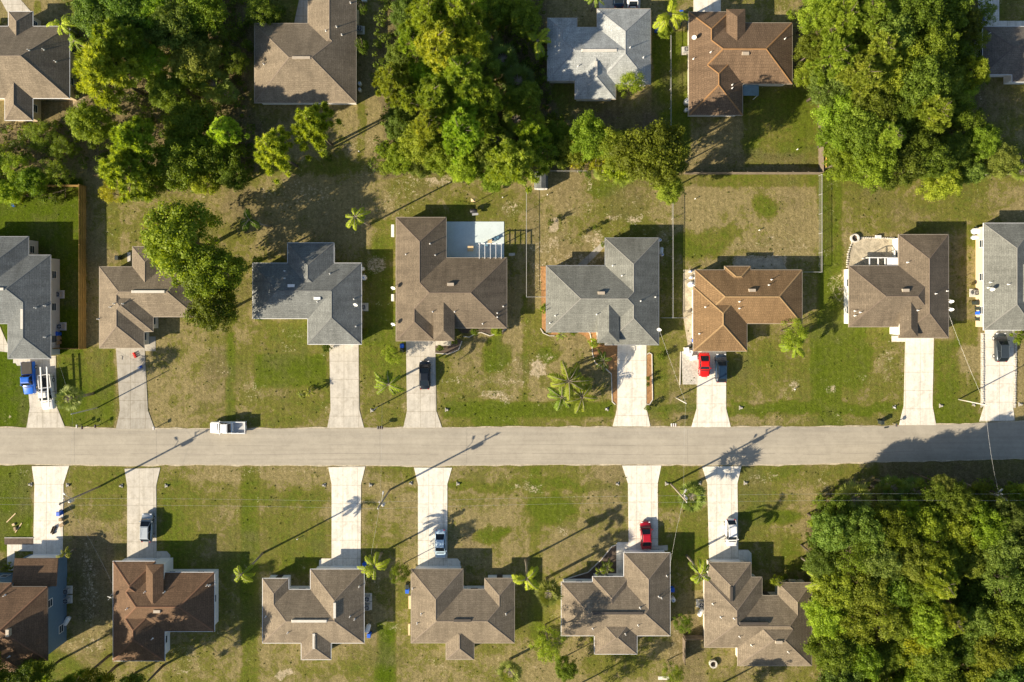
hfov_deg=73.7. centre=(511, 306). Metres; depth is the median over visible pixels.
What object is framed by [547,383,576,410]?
feather palm
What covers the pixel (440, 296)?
family house
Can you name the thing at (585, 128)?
broadleaf tree
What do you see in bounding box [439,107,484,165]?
tree
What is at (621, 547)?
footpath
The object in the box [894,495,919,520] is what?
slender tree
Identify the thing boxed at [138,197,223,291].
broadleaf tree
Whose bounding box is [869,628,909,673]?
broadleaf tree
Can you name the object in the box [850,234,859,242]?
fire pit
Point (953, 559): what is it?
broadleaf tree
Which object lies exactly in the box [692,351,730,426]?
driveway
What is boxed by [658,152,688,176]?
broadleaf tree
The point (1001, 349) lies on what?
parked car
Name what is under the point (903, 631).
broadleaf tree
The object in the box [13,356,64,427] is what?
driveway
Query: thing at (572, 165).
shrub
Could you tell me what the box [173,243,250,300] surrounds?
broadleaf tree
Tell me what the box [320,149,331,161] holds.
shrub
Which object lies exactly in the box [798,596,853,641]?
broadleaf tree
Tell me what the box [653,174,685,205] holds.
broadleaf tree
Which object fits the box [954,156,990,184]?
broadleaf tree
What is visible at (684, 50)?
air conditioner
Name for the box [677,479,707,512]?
fan palm
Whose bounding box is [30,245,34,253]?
window
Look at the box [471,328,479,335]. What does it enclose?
shrub
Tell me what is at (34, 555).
garage door
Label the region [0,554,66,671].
two storey house
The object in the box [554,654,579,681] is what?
broadleaf tree
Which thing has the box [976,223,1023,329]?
family house
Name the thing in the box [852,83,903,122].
broadleaf tree
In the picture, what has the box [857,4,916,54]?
broadleaf tree
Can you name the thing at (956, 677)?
broadleaf tree
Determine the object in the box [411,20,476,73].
pine tree
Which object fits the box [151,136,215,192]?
broadleaf tree
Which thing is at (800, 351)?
feather palm
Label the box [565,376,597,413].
feather palm
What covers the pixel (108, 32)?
broadleaf tree
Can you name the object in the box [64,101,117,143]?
broadleaf tree
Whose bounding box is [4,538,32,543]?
planting bed
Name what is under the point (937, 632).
broadleaf tree
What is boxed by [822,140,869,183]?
broadleaf tree
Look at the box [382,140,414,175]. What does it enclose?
broadleaf tree
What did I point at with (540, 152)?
slender tree
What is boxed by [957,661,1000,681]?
broadleaf tree
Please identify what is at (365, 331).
shrub
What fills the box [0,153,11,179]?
broadleaf tree
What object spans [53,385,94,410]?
fan palm
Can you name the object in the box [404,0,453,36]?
tree
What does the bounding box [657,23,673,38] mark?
broadleaf tree
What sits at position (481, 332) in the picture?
garden edging
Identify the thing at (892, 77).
broadleaf tree
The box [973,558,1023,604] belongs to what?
tree
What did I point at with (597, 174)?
fan palm
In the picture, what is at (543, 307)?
shrub
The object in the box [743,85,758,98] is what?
porch cover
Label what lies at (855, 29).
slender tree
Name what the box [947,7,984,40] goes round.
broadleaf tree
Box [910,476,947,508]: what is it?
slender tree
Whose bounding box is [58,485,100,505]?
utility pole
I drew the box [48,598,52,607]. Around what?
window
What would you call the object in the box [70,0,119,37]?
broadleaf tree
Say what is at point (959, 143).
broadleaf tree
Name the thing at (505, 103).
slender tree
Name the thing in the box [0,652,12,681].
broadleaf tree
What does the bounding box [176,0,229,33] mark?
broadleaf tree
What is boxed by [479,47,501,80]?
slender tree
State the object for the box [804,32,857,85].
pine tree
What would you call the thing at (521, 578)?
feather palm
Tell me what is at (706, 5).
driveway
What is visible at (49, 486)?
driveway
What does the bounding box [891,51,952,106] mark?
broadleaf tree
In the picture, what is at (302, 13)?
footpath
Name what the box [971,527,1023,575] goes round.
broadleaf tree
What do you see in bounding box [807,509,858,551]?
broadleaf tree
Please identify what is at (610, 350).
mulch bed
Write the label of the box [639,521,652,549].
parked car
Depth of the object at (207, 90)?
110.19 m
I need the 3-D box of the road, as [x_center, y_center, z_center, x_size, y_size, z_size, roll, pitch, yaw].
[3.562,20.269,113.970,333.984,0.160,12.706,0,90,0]
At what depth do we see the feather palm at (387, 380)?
106.83 m
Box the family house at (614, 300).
[546,238,660,344]
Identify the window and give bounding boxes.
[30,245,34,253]
[34,104,37,112]
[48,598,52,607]
[51,271,56,278]
[51,303,56,310]
[51,335,55,342]
[59,623,63,633]
[979,239,982,247]
[979,273,982,280]
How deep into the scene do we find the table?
113.25 m
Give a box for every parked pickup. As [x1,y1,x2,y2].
[20,361,37,393]
[210,421,246,434]
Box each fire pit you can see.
[709,659,716,667]
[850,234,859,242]
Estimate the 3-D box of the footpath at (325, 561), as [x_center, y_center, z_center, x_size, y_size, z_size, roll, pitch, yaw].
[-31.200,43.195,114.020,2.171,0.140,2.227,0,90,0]
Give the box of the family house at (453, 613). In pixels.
[411,566,514,659]
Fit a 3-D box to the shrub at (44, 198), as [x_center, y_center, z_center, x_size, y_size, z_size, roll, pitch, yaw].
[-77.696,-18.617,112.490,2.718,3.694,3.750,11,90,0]
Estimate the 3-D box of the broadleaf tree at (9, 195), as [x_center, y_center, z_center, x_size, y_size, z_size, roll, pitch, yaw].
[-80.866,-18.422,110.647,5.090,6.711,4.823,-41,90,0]
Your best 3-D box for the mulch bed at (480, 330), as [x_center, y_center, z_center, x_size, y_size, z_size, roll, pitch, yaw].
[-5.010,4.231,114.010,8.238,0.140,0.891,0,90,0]
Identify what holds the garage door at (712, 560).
in the family house at (748, 619)
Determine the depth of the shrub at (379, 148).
111.14 m
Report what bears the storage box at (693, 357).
on the gravel bed at (689, 370)
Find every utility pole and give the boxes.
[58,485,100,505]
[71,407,97,414]
[377,489,390,508]
[670,483,687,502]
[958,399,986,405]
[962,483,1006,500]
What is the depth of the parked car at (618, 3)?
113.03 m
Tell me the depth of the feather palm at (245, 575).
105.06 m
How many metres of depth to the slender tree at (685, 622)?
110.45 m
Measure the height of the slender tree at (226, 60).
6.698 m
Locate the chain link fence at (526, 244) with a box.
[526,192,526,296]
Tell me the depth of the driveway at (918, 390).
113.94 m
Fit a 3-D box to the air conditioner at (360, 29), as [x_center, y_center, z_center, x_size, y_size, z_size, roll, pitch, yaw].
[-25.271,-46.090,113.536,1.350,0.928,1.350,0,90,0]
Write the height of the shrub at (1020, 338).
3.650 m
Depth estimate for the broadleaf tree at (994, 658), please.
101.33 m
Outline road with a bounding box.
[0,422,1023,465]
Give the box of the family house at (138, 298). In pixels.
[98,246,193,347]
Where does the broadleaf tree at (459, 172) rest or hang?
on the ground
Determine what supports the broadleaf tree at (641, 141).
on the ground
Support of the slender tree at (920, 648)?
on the ground
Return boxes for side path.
[578,241,604,264]
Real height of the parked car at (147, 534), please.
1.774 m
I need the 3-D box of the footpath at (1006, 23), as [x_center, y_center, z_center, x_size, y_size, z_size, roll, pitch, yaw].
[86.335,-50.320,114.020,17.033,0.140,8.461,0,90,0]
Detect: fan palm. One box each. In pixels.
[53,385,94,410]
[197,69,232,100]
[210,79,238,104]
[482,124,513,147]
[485,28,502,50]
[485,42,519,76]
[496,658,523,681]
[499,63,535,89]
[501,107,531,135]
[534,576,563,609]
[593,164,609,180]
[611,170,635,188]
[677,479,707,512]
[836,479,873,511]
[853,498,871,510]
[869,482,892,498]
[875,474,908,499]
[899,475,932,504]
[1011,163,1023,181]
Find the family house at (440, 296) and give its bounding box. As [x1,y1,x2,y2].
[391,217,506,340]
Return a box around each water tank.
[64,616,70,625]
[365,623,370,632]
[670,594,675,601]
[683,98,687,105]
[687,280,694,286]
[697,608,703,616]
[970,235,978,239]
[971,227,979,233]
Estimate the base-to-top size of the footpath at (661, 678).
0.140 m
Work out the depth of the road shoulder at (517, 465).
113.97 m
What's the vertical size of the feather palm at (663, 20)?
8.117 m
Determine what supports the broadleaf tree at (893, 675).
on the ground
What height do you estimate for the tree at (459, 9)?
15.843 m
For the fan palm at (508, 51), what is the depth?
110.41 m
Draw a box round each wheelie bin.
[56,510,63,515]
[877,419,884,424]
[971,300,978,304]
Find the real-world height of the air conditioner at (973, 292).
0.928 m
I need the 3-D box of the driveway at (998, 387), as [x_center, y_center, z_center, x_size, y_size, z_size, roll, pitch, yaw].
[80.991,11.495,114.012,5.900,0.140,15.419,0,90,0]
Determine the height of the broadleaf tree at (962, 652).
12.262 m
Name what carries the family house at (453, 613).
on the ground
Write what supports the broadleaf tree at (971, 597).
on the ground
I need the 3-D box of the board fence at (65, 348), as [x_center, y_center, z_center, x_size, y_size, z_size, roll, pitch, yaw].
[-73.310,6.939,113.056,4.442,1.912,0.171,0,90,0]
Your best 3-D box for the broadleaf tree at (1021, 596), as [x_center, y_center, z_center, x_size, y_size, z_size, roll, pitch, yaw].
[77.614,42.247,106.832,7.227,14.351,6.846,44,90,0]
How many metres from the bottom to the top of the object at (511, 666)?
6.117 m
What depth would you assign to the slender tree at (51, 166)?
109.54 m
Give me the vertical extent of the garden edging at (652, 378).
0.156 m
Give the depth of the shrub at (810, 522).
111.83 m
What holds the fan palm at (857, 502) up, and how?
on the ground
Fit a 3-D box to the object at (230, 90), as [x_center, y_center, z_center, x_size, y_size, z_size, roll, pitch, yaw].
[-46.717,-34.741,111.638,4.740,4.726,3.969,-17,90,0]
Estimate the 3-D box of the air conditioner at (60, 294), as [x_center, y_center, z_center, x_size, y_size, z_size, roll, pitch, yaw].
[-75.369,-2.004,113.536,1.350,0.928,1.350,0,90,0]
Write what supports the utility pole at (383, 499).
on the ground
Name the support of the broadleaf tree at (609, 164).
on the ground
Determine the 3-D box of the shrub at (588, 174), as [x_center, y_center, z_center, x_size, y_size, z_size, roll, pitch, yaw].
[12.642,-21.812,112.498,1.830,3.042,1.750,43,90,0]
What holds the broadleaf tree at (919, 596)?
on the ground
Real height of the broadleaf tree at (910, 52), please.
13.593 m
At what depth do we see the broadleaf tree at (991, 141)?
106.89 m
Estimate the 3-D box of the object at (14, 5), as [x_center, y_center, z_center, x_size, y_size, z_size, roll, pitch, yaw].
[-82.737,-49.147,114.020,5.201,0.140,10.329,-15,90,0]
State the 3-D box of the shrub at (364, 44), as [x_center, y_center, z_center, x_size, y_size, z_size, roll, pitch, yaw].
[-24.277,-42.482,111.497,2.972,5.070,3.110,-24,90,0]
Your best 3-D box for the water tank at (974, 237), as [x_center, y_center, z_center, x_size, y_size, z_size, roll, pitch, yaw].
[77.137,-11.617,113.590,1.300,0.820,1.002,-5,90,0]
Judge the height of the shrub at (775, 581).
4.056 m
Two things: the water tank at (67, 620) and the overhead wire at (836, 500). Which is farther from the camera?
the water tank at (67, 620)
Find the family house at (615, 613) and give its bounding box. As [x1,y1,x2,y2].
[561,550,669,653]
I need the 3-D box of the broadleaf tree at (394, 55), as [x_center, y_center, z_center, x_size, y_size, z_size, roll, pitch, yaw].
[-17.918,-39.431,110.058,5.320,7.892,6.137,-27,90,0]
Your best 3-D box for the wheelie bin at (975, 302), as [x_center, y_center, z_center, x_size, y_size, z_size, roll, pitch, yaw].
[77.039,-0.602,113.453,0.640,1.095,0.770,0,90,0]
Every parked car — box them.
[139,513,154,541]
[418,361,430,388]
[433,529,446,557]
[613,0,623,7]
[626,0,638,7]
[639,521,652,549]
[698,353,711,376]
[714,354,728,382]
[724,518,738,545]
[992,333,1009,361]
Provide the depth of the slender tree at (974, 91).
107.00 m
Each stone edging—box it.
[846,242,852,267]
[857,237,895,238]
[981,334,984,403]
[1013,334,1016,404]
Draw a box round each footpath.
[0,327,7,351]
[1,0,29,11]
[7,544,32,569]
[145,336,155,350]
[157,551,169,557]
[294,0,307,22]
[319,558,331,565]
[435,341,450,345]
[447,558,459,565]
[616,542,628,572]
[658,545,667,550]
[658,676,668,679]
[738,550,751,563]
[891,336,904,341]
[978,0,1023,25]
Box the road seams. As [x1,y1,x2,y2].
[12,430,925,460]
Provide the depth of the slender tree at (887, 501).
106.22 m
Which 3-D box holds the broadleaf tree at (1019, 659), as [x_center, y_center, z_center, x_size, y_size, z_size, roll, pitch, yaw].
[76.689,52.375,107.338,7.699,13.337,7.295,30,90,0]
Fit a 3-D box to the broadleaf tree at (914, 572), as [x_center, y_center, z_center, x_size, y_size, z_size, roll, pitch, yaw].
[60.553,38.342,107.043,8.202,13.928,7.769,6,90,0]
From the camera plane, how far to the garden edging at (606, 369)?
113.85 m
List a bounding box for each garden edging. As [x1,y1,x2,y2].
[435,341,461,353]
[463,329,505,337]
[567,545,615,578]
[588,332,614,403]
[647,352,652,404]
[679,352,680,384]
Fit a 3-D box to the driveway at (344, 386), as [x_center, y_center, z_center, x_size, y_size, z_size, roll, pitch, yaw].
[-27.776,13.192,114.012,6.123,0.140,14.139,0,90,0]
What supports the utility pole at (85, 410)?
on the ground
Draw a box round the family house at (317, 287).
[252,243,361,344]
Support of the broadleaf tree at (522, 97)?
on the ground
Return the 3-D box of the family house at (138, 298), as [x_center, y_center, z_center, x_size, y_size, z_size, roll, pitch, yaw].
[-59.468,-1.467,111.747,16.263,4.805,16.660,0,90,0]
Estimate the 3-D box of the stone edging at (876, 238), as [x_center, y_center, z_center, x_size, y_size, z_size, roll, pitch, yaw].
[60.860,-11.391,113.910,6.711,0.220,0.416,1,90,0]
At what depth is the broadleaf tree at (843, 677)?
103.20 m
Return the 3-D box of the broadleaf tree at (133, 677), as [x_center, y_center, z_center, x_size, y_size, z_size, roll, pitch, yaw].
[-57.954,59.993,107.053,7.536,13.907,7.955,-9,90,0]
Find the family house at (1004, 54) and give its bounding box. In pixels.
[975,26,1023,83]
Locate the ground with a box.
[0,0,1023,681]
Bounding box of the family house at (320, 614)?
[262,566,364,659]
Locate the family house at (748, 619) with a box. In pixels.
[703,559,811,665]
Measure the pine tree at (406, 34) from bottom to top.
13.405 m
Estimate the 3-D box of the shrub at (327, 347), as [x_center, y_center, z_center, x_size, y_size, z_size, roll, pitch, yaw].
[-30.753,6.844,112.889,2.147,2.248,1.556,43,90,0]
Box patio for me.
[446,222,503,257]
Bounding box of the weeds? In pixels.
[2,0,1023,681]
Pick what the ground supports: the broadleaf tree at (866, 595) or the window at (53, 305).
the broadleaf tree at (866, 595)
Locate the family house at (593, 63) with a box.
[547,8,650,100]
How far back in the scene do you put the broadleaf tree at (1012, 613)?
101.39 m
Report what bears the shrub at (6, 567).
on the ground
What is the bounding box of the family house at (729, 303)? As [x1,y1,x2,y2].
[692,266,801,350]
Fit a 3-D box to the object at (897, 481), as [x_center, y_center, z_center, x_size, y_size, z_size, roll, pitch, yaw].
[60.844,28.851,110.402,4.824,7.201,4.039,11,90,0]
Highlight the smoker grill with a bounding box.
[470,208,477,214]
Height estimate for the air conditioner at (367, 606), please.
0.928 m
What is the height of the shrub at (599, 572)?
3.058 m
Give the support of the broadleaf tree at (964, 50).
on the ground
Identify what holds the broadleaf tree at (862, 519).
on the ground
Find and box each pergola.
[478,243,501,258]
[862,257,897,264]
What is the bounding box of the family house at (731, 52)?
[688,9,792,116]
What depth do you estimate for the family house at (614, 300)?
110.44 m
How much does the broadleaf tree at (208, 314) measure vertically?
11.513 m
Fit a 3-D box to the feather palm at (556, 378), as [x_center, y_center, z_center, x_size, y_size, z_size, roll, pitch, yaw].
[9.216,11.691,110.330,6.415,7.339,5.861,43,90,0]
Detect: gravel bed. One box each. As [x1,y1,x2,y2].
[681,348,696,383]
[683,270,694,345]
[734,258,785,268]
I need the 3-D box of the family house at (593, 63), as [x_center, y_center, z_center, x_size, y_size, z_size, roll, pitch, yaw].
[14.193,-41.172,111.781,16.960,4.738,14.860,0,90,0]
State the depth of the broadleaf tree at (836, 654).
103.22 m
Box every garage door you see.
[27,554,59,557]
[123,558,155,560]
[329,566,358,568]
[417,566,446,568]
[629,550,658,551]
[709,559,740,561]
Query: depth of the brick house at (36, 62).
110.52 m
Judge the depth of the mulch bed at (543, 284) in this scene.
113.94 m
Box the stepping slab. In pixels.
[127,252,130,261]
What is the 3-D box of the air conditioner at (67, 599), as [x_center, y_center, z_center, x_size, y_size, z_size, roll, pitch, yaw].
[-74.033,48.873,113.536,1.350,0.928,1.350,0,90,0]
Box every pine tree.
[41,655,109,681]
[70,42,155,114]
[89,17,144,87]
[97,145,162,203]
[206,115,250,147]
[253,124,298,183]
[290,101,342,161]
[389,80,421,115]
[397,22,420,65]
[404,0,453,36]
[410,104,448,148]
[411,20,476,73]
[464,76,503,120]
[476,109,505,143]
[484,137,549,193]
[512,118,552,152]
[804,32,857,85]
[811,0,863,46]
[834,53,886,106]
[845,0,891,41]
[852,30,902,69]
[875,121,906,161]
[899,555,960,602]
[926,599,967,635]
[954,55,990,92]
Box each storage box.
[683,347,689,353]
[690,355,697,360]
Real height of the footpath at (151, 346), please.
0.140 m
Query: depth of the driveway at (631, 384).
113.94 m
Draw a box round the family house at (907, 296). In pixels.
[844,234,953,337]
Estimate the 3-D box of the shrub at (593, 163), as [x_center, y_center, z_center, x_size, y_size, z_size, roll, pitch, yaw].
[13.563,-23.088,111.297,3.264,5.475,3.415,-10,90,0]
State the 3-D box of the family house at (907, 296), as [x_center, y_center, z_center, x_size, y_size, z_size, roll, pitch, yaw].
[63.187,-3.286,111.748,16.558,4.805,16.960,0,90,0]
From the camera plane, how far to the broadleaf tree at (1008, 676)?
101.28 m
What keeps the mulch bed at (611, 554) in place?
on the ground
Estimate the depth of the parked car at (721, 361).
112.70 m
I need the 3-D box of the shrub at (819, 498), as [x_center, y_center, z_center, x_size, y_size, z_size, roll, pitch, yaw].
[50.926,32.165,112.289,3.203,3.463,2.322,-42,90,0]
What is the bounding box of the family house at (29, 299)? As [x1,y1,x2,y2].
[0,236,59,358]
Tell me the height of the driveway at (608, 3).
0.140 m
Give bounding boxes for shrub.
[0,561,13,571]
[35,187,50,202]
[49,194,62,205]
[251,255,262,262]
[253,0,285,22]
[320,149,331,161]
[321,345,332,351]
[354,36,370,54]
[357,1,366,14]
[362,327,368,334]
[373,138,388,160]
[375,158,389,174]
[436,344,443,350]
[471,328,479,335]
[538,302,548,313]
[568,160,587,171]
[584,169,591,178]
[587,338,598,348]
[588,156,602,171]
[601,167,628,184]
[656,352,666,359]
[769,574,783,586]
[781,574,788,580]
[786,6,798,20]
[804,511,820,528]
[805,529,818,547]
[811,492,830,506]
[822,166,838,180]
[831,483,846,495]
[1009,330,1023,345]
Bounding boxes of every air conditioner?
[56,290,64,297]
[57,322,66,329]
[63,586,72,593]
[63,595,72,603]
[357,26,364,33]
[362,303,367,310]
[364,593,371,601]
[364,602,371,610]
[681,46,687,54]
[696,599,703,607]
[969,289,978,296]
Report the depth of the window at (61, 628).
112.63 m
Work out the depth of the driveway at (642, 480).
113.94 m
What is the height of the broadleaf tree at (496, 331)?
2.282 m
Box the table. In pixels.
[467,246,472,250]
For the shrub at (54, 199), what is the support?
on the ground
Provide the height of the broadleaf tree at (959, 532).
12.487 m
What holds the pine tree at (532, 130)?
on the ground
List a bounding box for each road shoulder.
[0,420,1023,428]
[0,458,1023,466]
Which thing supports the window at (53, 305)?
in the family house at (29, 299)
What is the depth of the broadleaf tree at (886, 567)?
101.90 m
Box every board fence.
[45,184,86,348]
[52,347,85,348]
[683,634,703,639]
[683,636,685,664]
[684,106,823,174]
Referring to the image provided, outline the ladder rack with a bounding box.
[38,367,54,406]
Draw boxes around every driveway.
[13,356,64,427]
[32,466,68,553]
[116,348,153,428]
[125,468,159,557]
[327,345,363,427]
[328,466,364,565]
[403,341,441,427]
[414,467,451,565]
[599,0,639,7]
[613,345,649,425]
[622,465,660,549]
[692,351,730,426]
[693,0,720,11]
[702,466,740,558]
[899,338,935,424]
[980,330,1014,420]
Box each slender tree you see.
[0,150,37,179]
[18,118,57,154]
[38,157,76,185]
[44,135,79,162]
[69,0,97,17]
[97,180,123,204]
[194,16,237,51]
[221,45,249,74]
[243,0,283,27]
[381,344,403,363]
[389,562,413,585]
[468,0,498,19]
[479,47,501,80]
[497,85,519,111]
[522,110,547,134]
[528,624,567,664]
[535,137,561,168]
[614,70,644,98]
[662,660,685,681]
[672,611,692,633]
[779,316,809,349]
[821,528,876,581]
[826,22,868,57]
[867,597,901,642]
[871,494,899,527]
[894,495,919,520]
[898,624,934,668]
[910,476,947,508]
[910,535,950,570]
[941,103,988,138]
[956,78,979,104]
[958,23,991,53]
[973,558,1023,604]
[975,0,997,25]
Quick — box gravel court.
[847,238,892,267]
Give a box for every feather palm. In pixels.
[46,13,79,34]
[56,546,75,557]
[68,34,87,50]
[234,552,263,582]
[239,208,270,231]
[296,390,305,396]
[306,385,315,395]
[345,207,370,229]
[357,551,390,579]
[374,370,405,394]
[511,558,539,589]
[527,28,550,59]
[547,360,593,400]
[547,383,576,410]
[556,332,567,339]
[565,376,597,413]
[584,0,604,10]
[593,349,611,371]
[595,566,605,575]
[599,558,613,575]
[653,0,688,32]
[685,554,710,583]
[778,337,804,357]
[801,557,826,591]
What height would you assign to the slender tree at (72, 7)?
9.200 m
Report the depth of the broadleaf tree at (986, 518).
102.26 m
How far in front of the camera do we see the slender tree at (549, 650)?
106.03 m
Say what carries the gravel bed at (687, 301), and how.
on the ground
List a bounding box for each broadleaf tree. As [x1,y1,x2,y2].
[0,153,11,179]
[0,176,27,208]
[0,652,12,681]
[3,657,61,681]
[12,165,48,197]
[62,664,117,681]
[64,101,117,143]
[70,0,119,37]
[99,0,151,29]
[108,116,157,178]
[119,664,164,681]
[121,20,162,50]
[127,171,169,203]
[132,0,181,34]
[133,43,171,80]
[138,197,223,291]
[144,72,191,112]
[145,0,207,52]
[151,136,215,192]
[159,95,219,160]
[168,31,224,82]
[168,59,206,90]
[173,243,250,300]
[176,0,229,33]
[180,285,240,337]
[183,165,221,194]
[191,133,246,185]
[214,159,254,191]
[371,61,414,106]
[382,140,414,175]
[384,39,416,73]
[384,107,415,140]
[388,0,422,35]
[397,120,443,163]
[406,157,431,178]
[408,57,443,92]
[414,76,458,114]
[418,137,456,176]
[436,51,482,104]
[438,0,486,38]
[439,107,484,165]
[443,81,478,120]
[444,150,477,184]
[451,23,491,67]
[464,137,500,175]
[477,0,514,31]
[478,158,513,194]
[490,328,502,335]
[507,0,542,37]
[509,78,542,117]
[545,120,570,147]
[550,143,571,168]
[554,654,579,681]
[557,133,589,165]
[569,109,609,165]
[596,124,632,170]
[605,117,692,187]
[613,128,639,160]
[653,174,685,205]
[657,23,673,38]
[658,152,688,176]
[792,31,830,66]
[793,58,822,88]
[795,0,836,35]
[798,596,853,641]
[800,544,842,582]
[802,628,861,676]
[806,63,854,108]
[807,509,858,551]
[807,567,858,613]
[810,86,863,132]
[812,118,855,154]
[816,493,853,528]
[817,652,864,681]
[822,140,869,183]
[824,594,880,646]
[830,103,887,161]
[833,564,889,617]
[841,137,900,194]
[842,505,887,554]
[844,631,883,681]
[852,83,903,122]
[853,537,906,582]
[856,661,892,681]
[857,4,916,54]
[869,572,917,609]
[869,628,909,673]
[871,504,919,556]
[875,138,929,193]
[877,62,912,103]
[877,606,924,652]
[884,88,923,133]
[885,0,947,34]
[885,667,908,680]
[886,33,930,74]
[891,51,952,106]
[891,591,960,649]
[893,657,927,681]
[894,537,934,586]
[897,571,946,609]
[898,121,938,167]
[898,496,950,542]
[902,92,955,135]
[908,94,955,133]
[909,638,962,681]
[911,19,962,70]
[912,472,956,493]
[914,0,974,33]
[915,167,965,201]
[916,655,964,681]
[918,136,959,180]
[922,539,966,582]
[923,509,981,554]
[930,62,976,102]
[932,482,980,518]
[939,128,977,168]
[942,36,978,68]
[943,97,971,132]
[945,592,1007,646]
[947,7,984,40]
[947,630,984,668]
[950,543,991,579]
[951,575,995,610]
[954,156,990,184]
[957,481,994,514]
[957,586,1023,645]
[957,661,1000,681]
[960,629,1017,678]
[964,124,1002,161]
[964,501,1014,553]
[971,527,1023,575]
[973,662,1023,681]
[982,141,1022,179]
[987,492,1023,535]
[989,482,1023,509]
[990,628,1023,672]
[994,564,1023,605]
[1008,528,1023,567]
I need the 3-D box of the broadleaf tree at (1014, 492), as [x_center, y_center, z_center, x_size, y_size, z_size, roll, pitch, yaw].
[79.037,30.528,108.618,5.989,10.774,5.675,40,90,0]
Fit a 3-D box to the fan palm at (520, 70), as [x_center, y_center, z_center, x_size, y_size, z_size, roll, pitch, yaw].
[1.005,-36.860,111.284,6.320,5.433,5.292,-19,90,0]
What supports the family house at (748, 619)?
on the ground
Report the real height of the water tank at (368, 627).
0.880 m
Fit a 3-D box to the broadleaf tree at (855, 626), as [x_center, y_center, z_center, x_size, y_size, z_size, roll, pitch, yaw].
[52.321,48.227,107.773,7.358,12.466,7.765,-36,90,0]
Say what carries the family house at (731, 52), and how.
on the ground
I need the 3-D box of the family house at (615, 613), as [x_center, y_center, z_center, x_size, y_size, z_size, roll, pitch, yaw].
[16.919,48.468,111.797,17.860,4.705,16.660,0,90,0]
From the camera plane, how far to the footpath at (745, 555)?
113.95 m
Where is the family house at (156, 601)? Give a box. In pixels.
[107,558,218,660]
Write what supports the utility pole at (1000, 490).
on the ground
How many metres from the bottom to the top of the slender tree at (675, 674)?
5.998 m
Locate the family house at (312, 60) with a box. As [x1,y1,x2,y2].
[254,0,356,104]
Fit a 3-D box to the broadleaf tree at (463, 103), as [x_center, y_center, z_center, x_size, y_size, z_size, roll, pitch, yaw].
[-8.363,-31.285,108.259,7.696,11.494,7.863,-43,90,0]
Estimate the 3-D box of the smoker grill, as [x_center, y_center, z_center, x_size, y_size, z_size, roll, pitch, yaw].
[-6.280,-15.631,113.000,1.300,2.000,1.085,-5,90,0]
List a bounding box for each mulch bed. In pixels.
[435,338,460,352]
[458,329,505,333]
[541,266,558,334]
[569,546,615,578]
[579,332,616,403]
[647,353,651,403]
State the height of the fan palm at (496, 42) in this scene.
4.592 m
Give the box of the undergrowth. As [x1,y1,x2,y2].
[0,0,1023,681]
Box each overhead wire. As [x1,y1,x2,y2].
[64,498,355,501]
[174,505,368,508]
[384,502,656,508]
[724,500,987,501]
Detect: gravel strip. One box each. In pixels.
[981,333,984,406]
[1013,333,1016,407]
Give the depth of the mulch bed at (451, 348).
113.94 m
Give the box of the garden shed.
[534,172,547,189]
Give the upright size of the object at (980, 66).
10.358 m
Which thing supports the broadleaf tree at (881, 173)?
on the ground
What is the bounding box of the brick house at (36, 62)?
[0,11,76,121]
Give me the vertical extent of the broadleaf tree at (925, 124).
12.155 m
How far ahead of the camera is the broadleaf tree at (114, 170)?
101.94 m
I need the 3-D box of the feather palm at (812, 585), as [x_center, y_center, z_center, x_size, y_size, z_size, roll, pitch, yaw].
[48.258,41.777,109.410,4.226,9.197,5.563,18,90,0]
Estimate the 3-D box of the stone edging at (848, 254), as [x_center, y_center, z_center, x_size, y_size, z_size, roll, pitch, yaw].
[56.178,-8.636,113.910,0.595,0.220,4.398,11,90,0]
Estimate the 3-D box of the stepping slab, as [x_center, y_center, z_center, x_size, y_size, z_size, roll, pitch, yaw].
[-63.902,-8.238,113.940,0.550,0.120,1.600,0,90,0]
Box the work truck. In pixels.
[37,374,56,409]
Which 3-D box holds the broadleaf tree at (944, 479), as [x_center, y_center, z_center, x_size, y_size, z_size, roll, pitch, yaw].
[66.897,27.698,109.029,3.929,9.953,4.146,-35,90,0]
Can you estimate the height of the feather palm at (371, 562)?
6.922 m
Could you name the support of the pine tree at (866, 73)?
on the ground
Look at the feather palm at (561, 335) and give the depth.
112.31 m
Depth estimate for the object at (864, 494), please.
107.79 m
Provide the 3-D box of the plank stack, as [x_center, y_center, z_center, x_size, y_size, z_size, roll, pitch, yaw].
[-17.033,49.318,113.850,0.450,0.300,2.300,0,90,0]
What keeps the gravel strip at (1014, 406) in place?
on the ground
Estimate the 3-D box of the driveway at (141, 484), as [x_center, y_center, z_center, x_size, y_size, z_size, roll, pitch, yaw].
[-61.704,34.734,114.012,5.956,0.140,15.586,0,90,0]
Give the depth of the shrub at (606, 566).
111.89 m
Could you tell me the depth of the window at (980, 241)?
112.60 m
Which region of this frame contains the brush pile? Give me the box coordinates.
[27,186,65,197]
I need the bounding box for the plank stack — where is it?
[408,595,410,608]
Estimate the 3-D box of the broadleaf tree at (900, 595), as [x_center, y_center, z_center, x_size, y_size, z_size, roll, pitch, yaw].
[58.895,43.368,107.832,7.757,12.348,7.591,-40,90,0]
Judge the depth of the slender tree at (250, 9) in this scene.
108.22 m

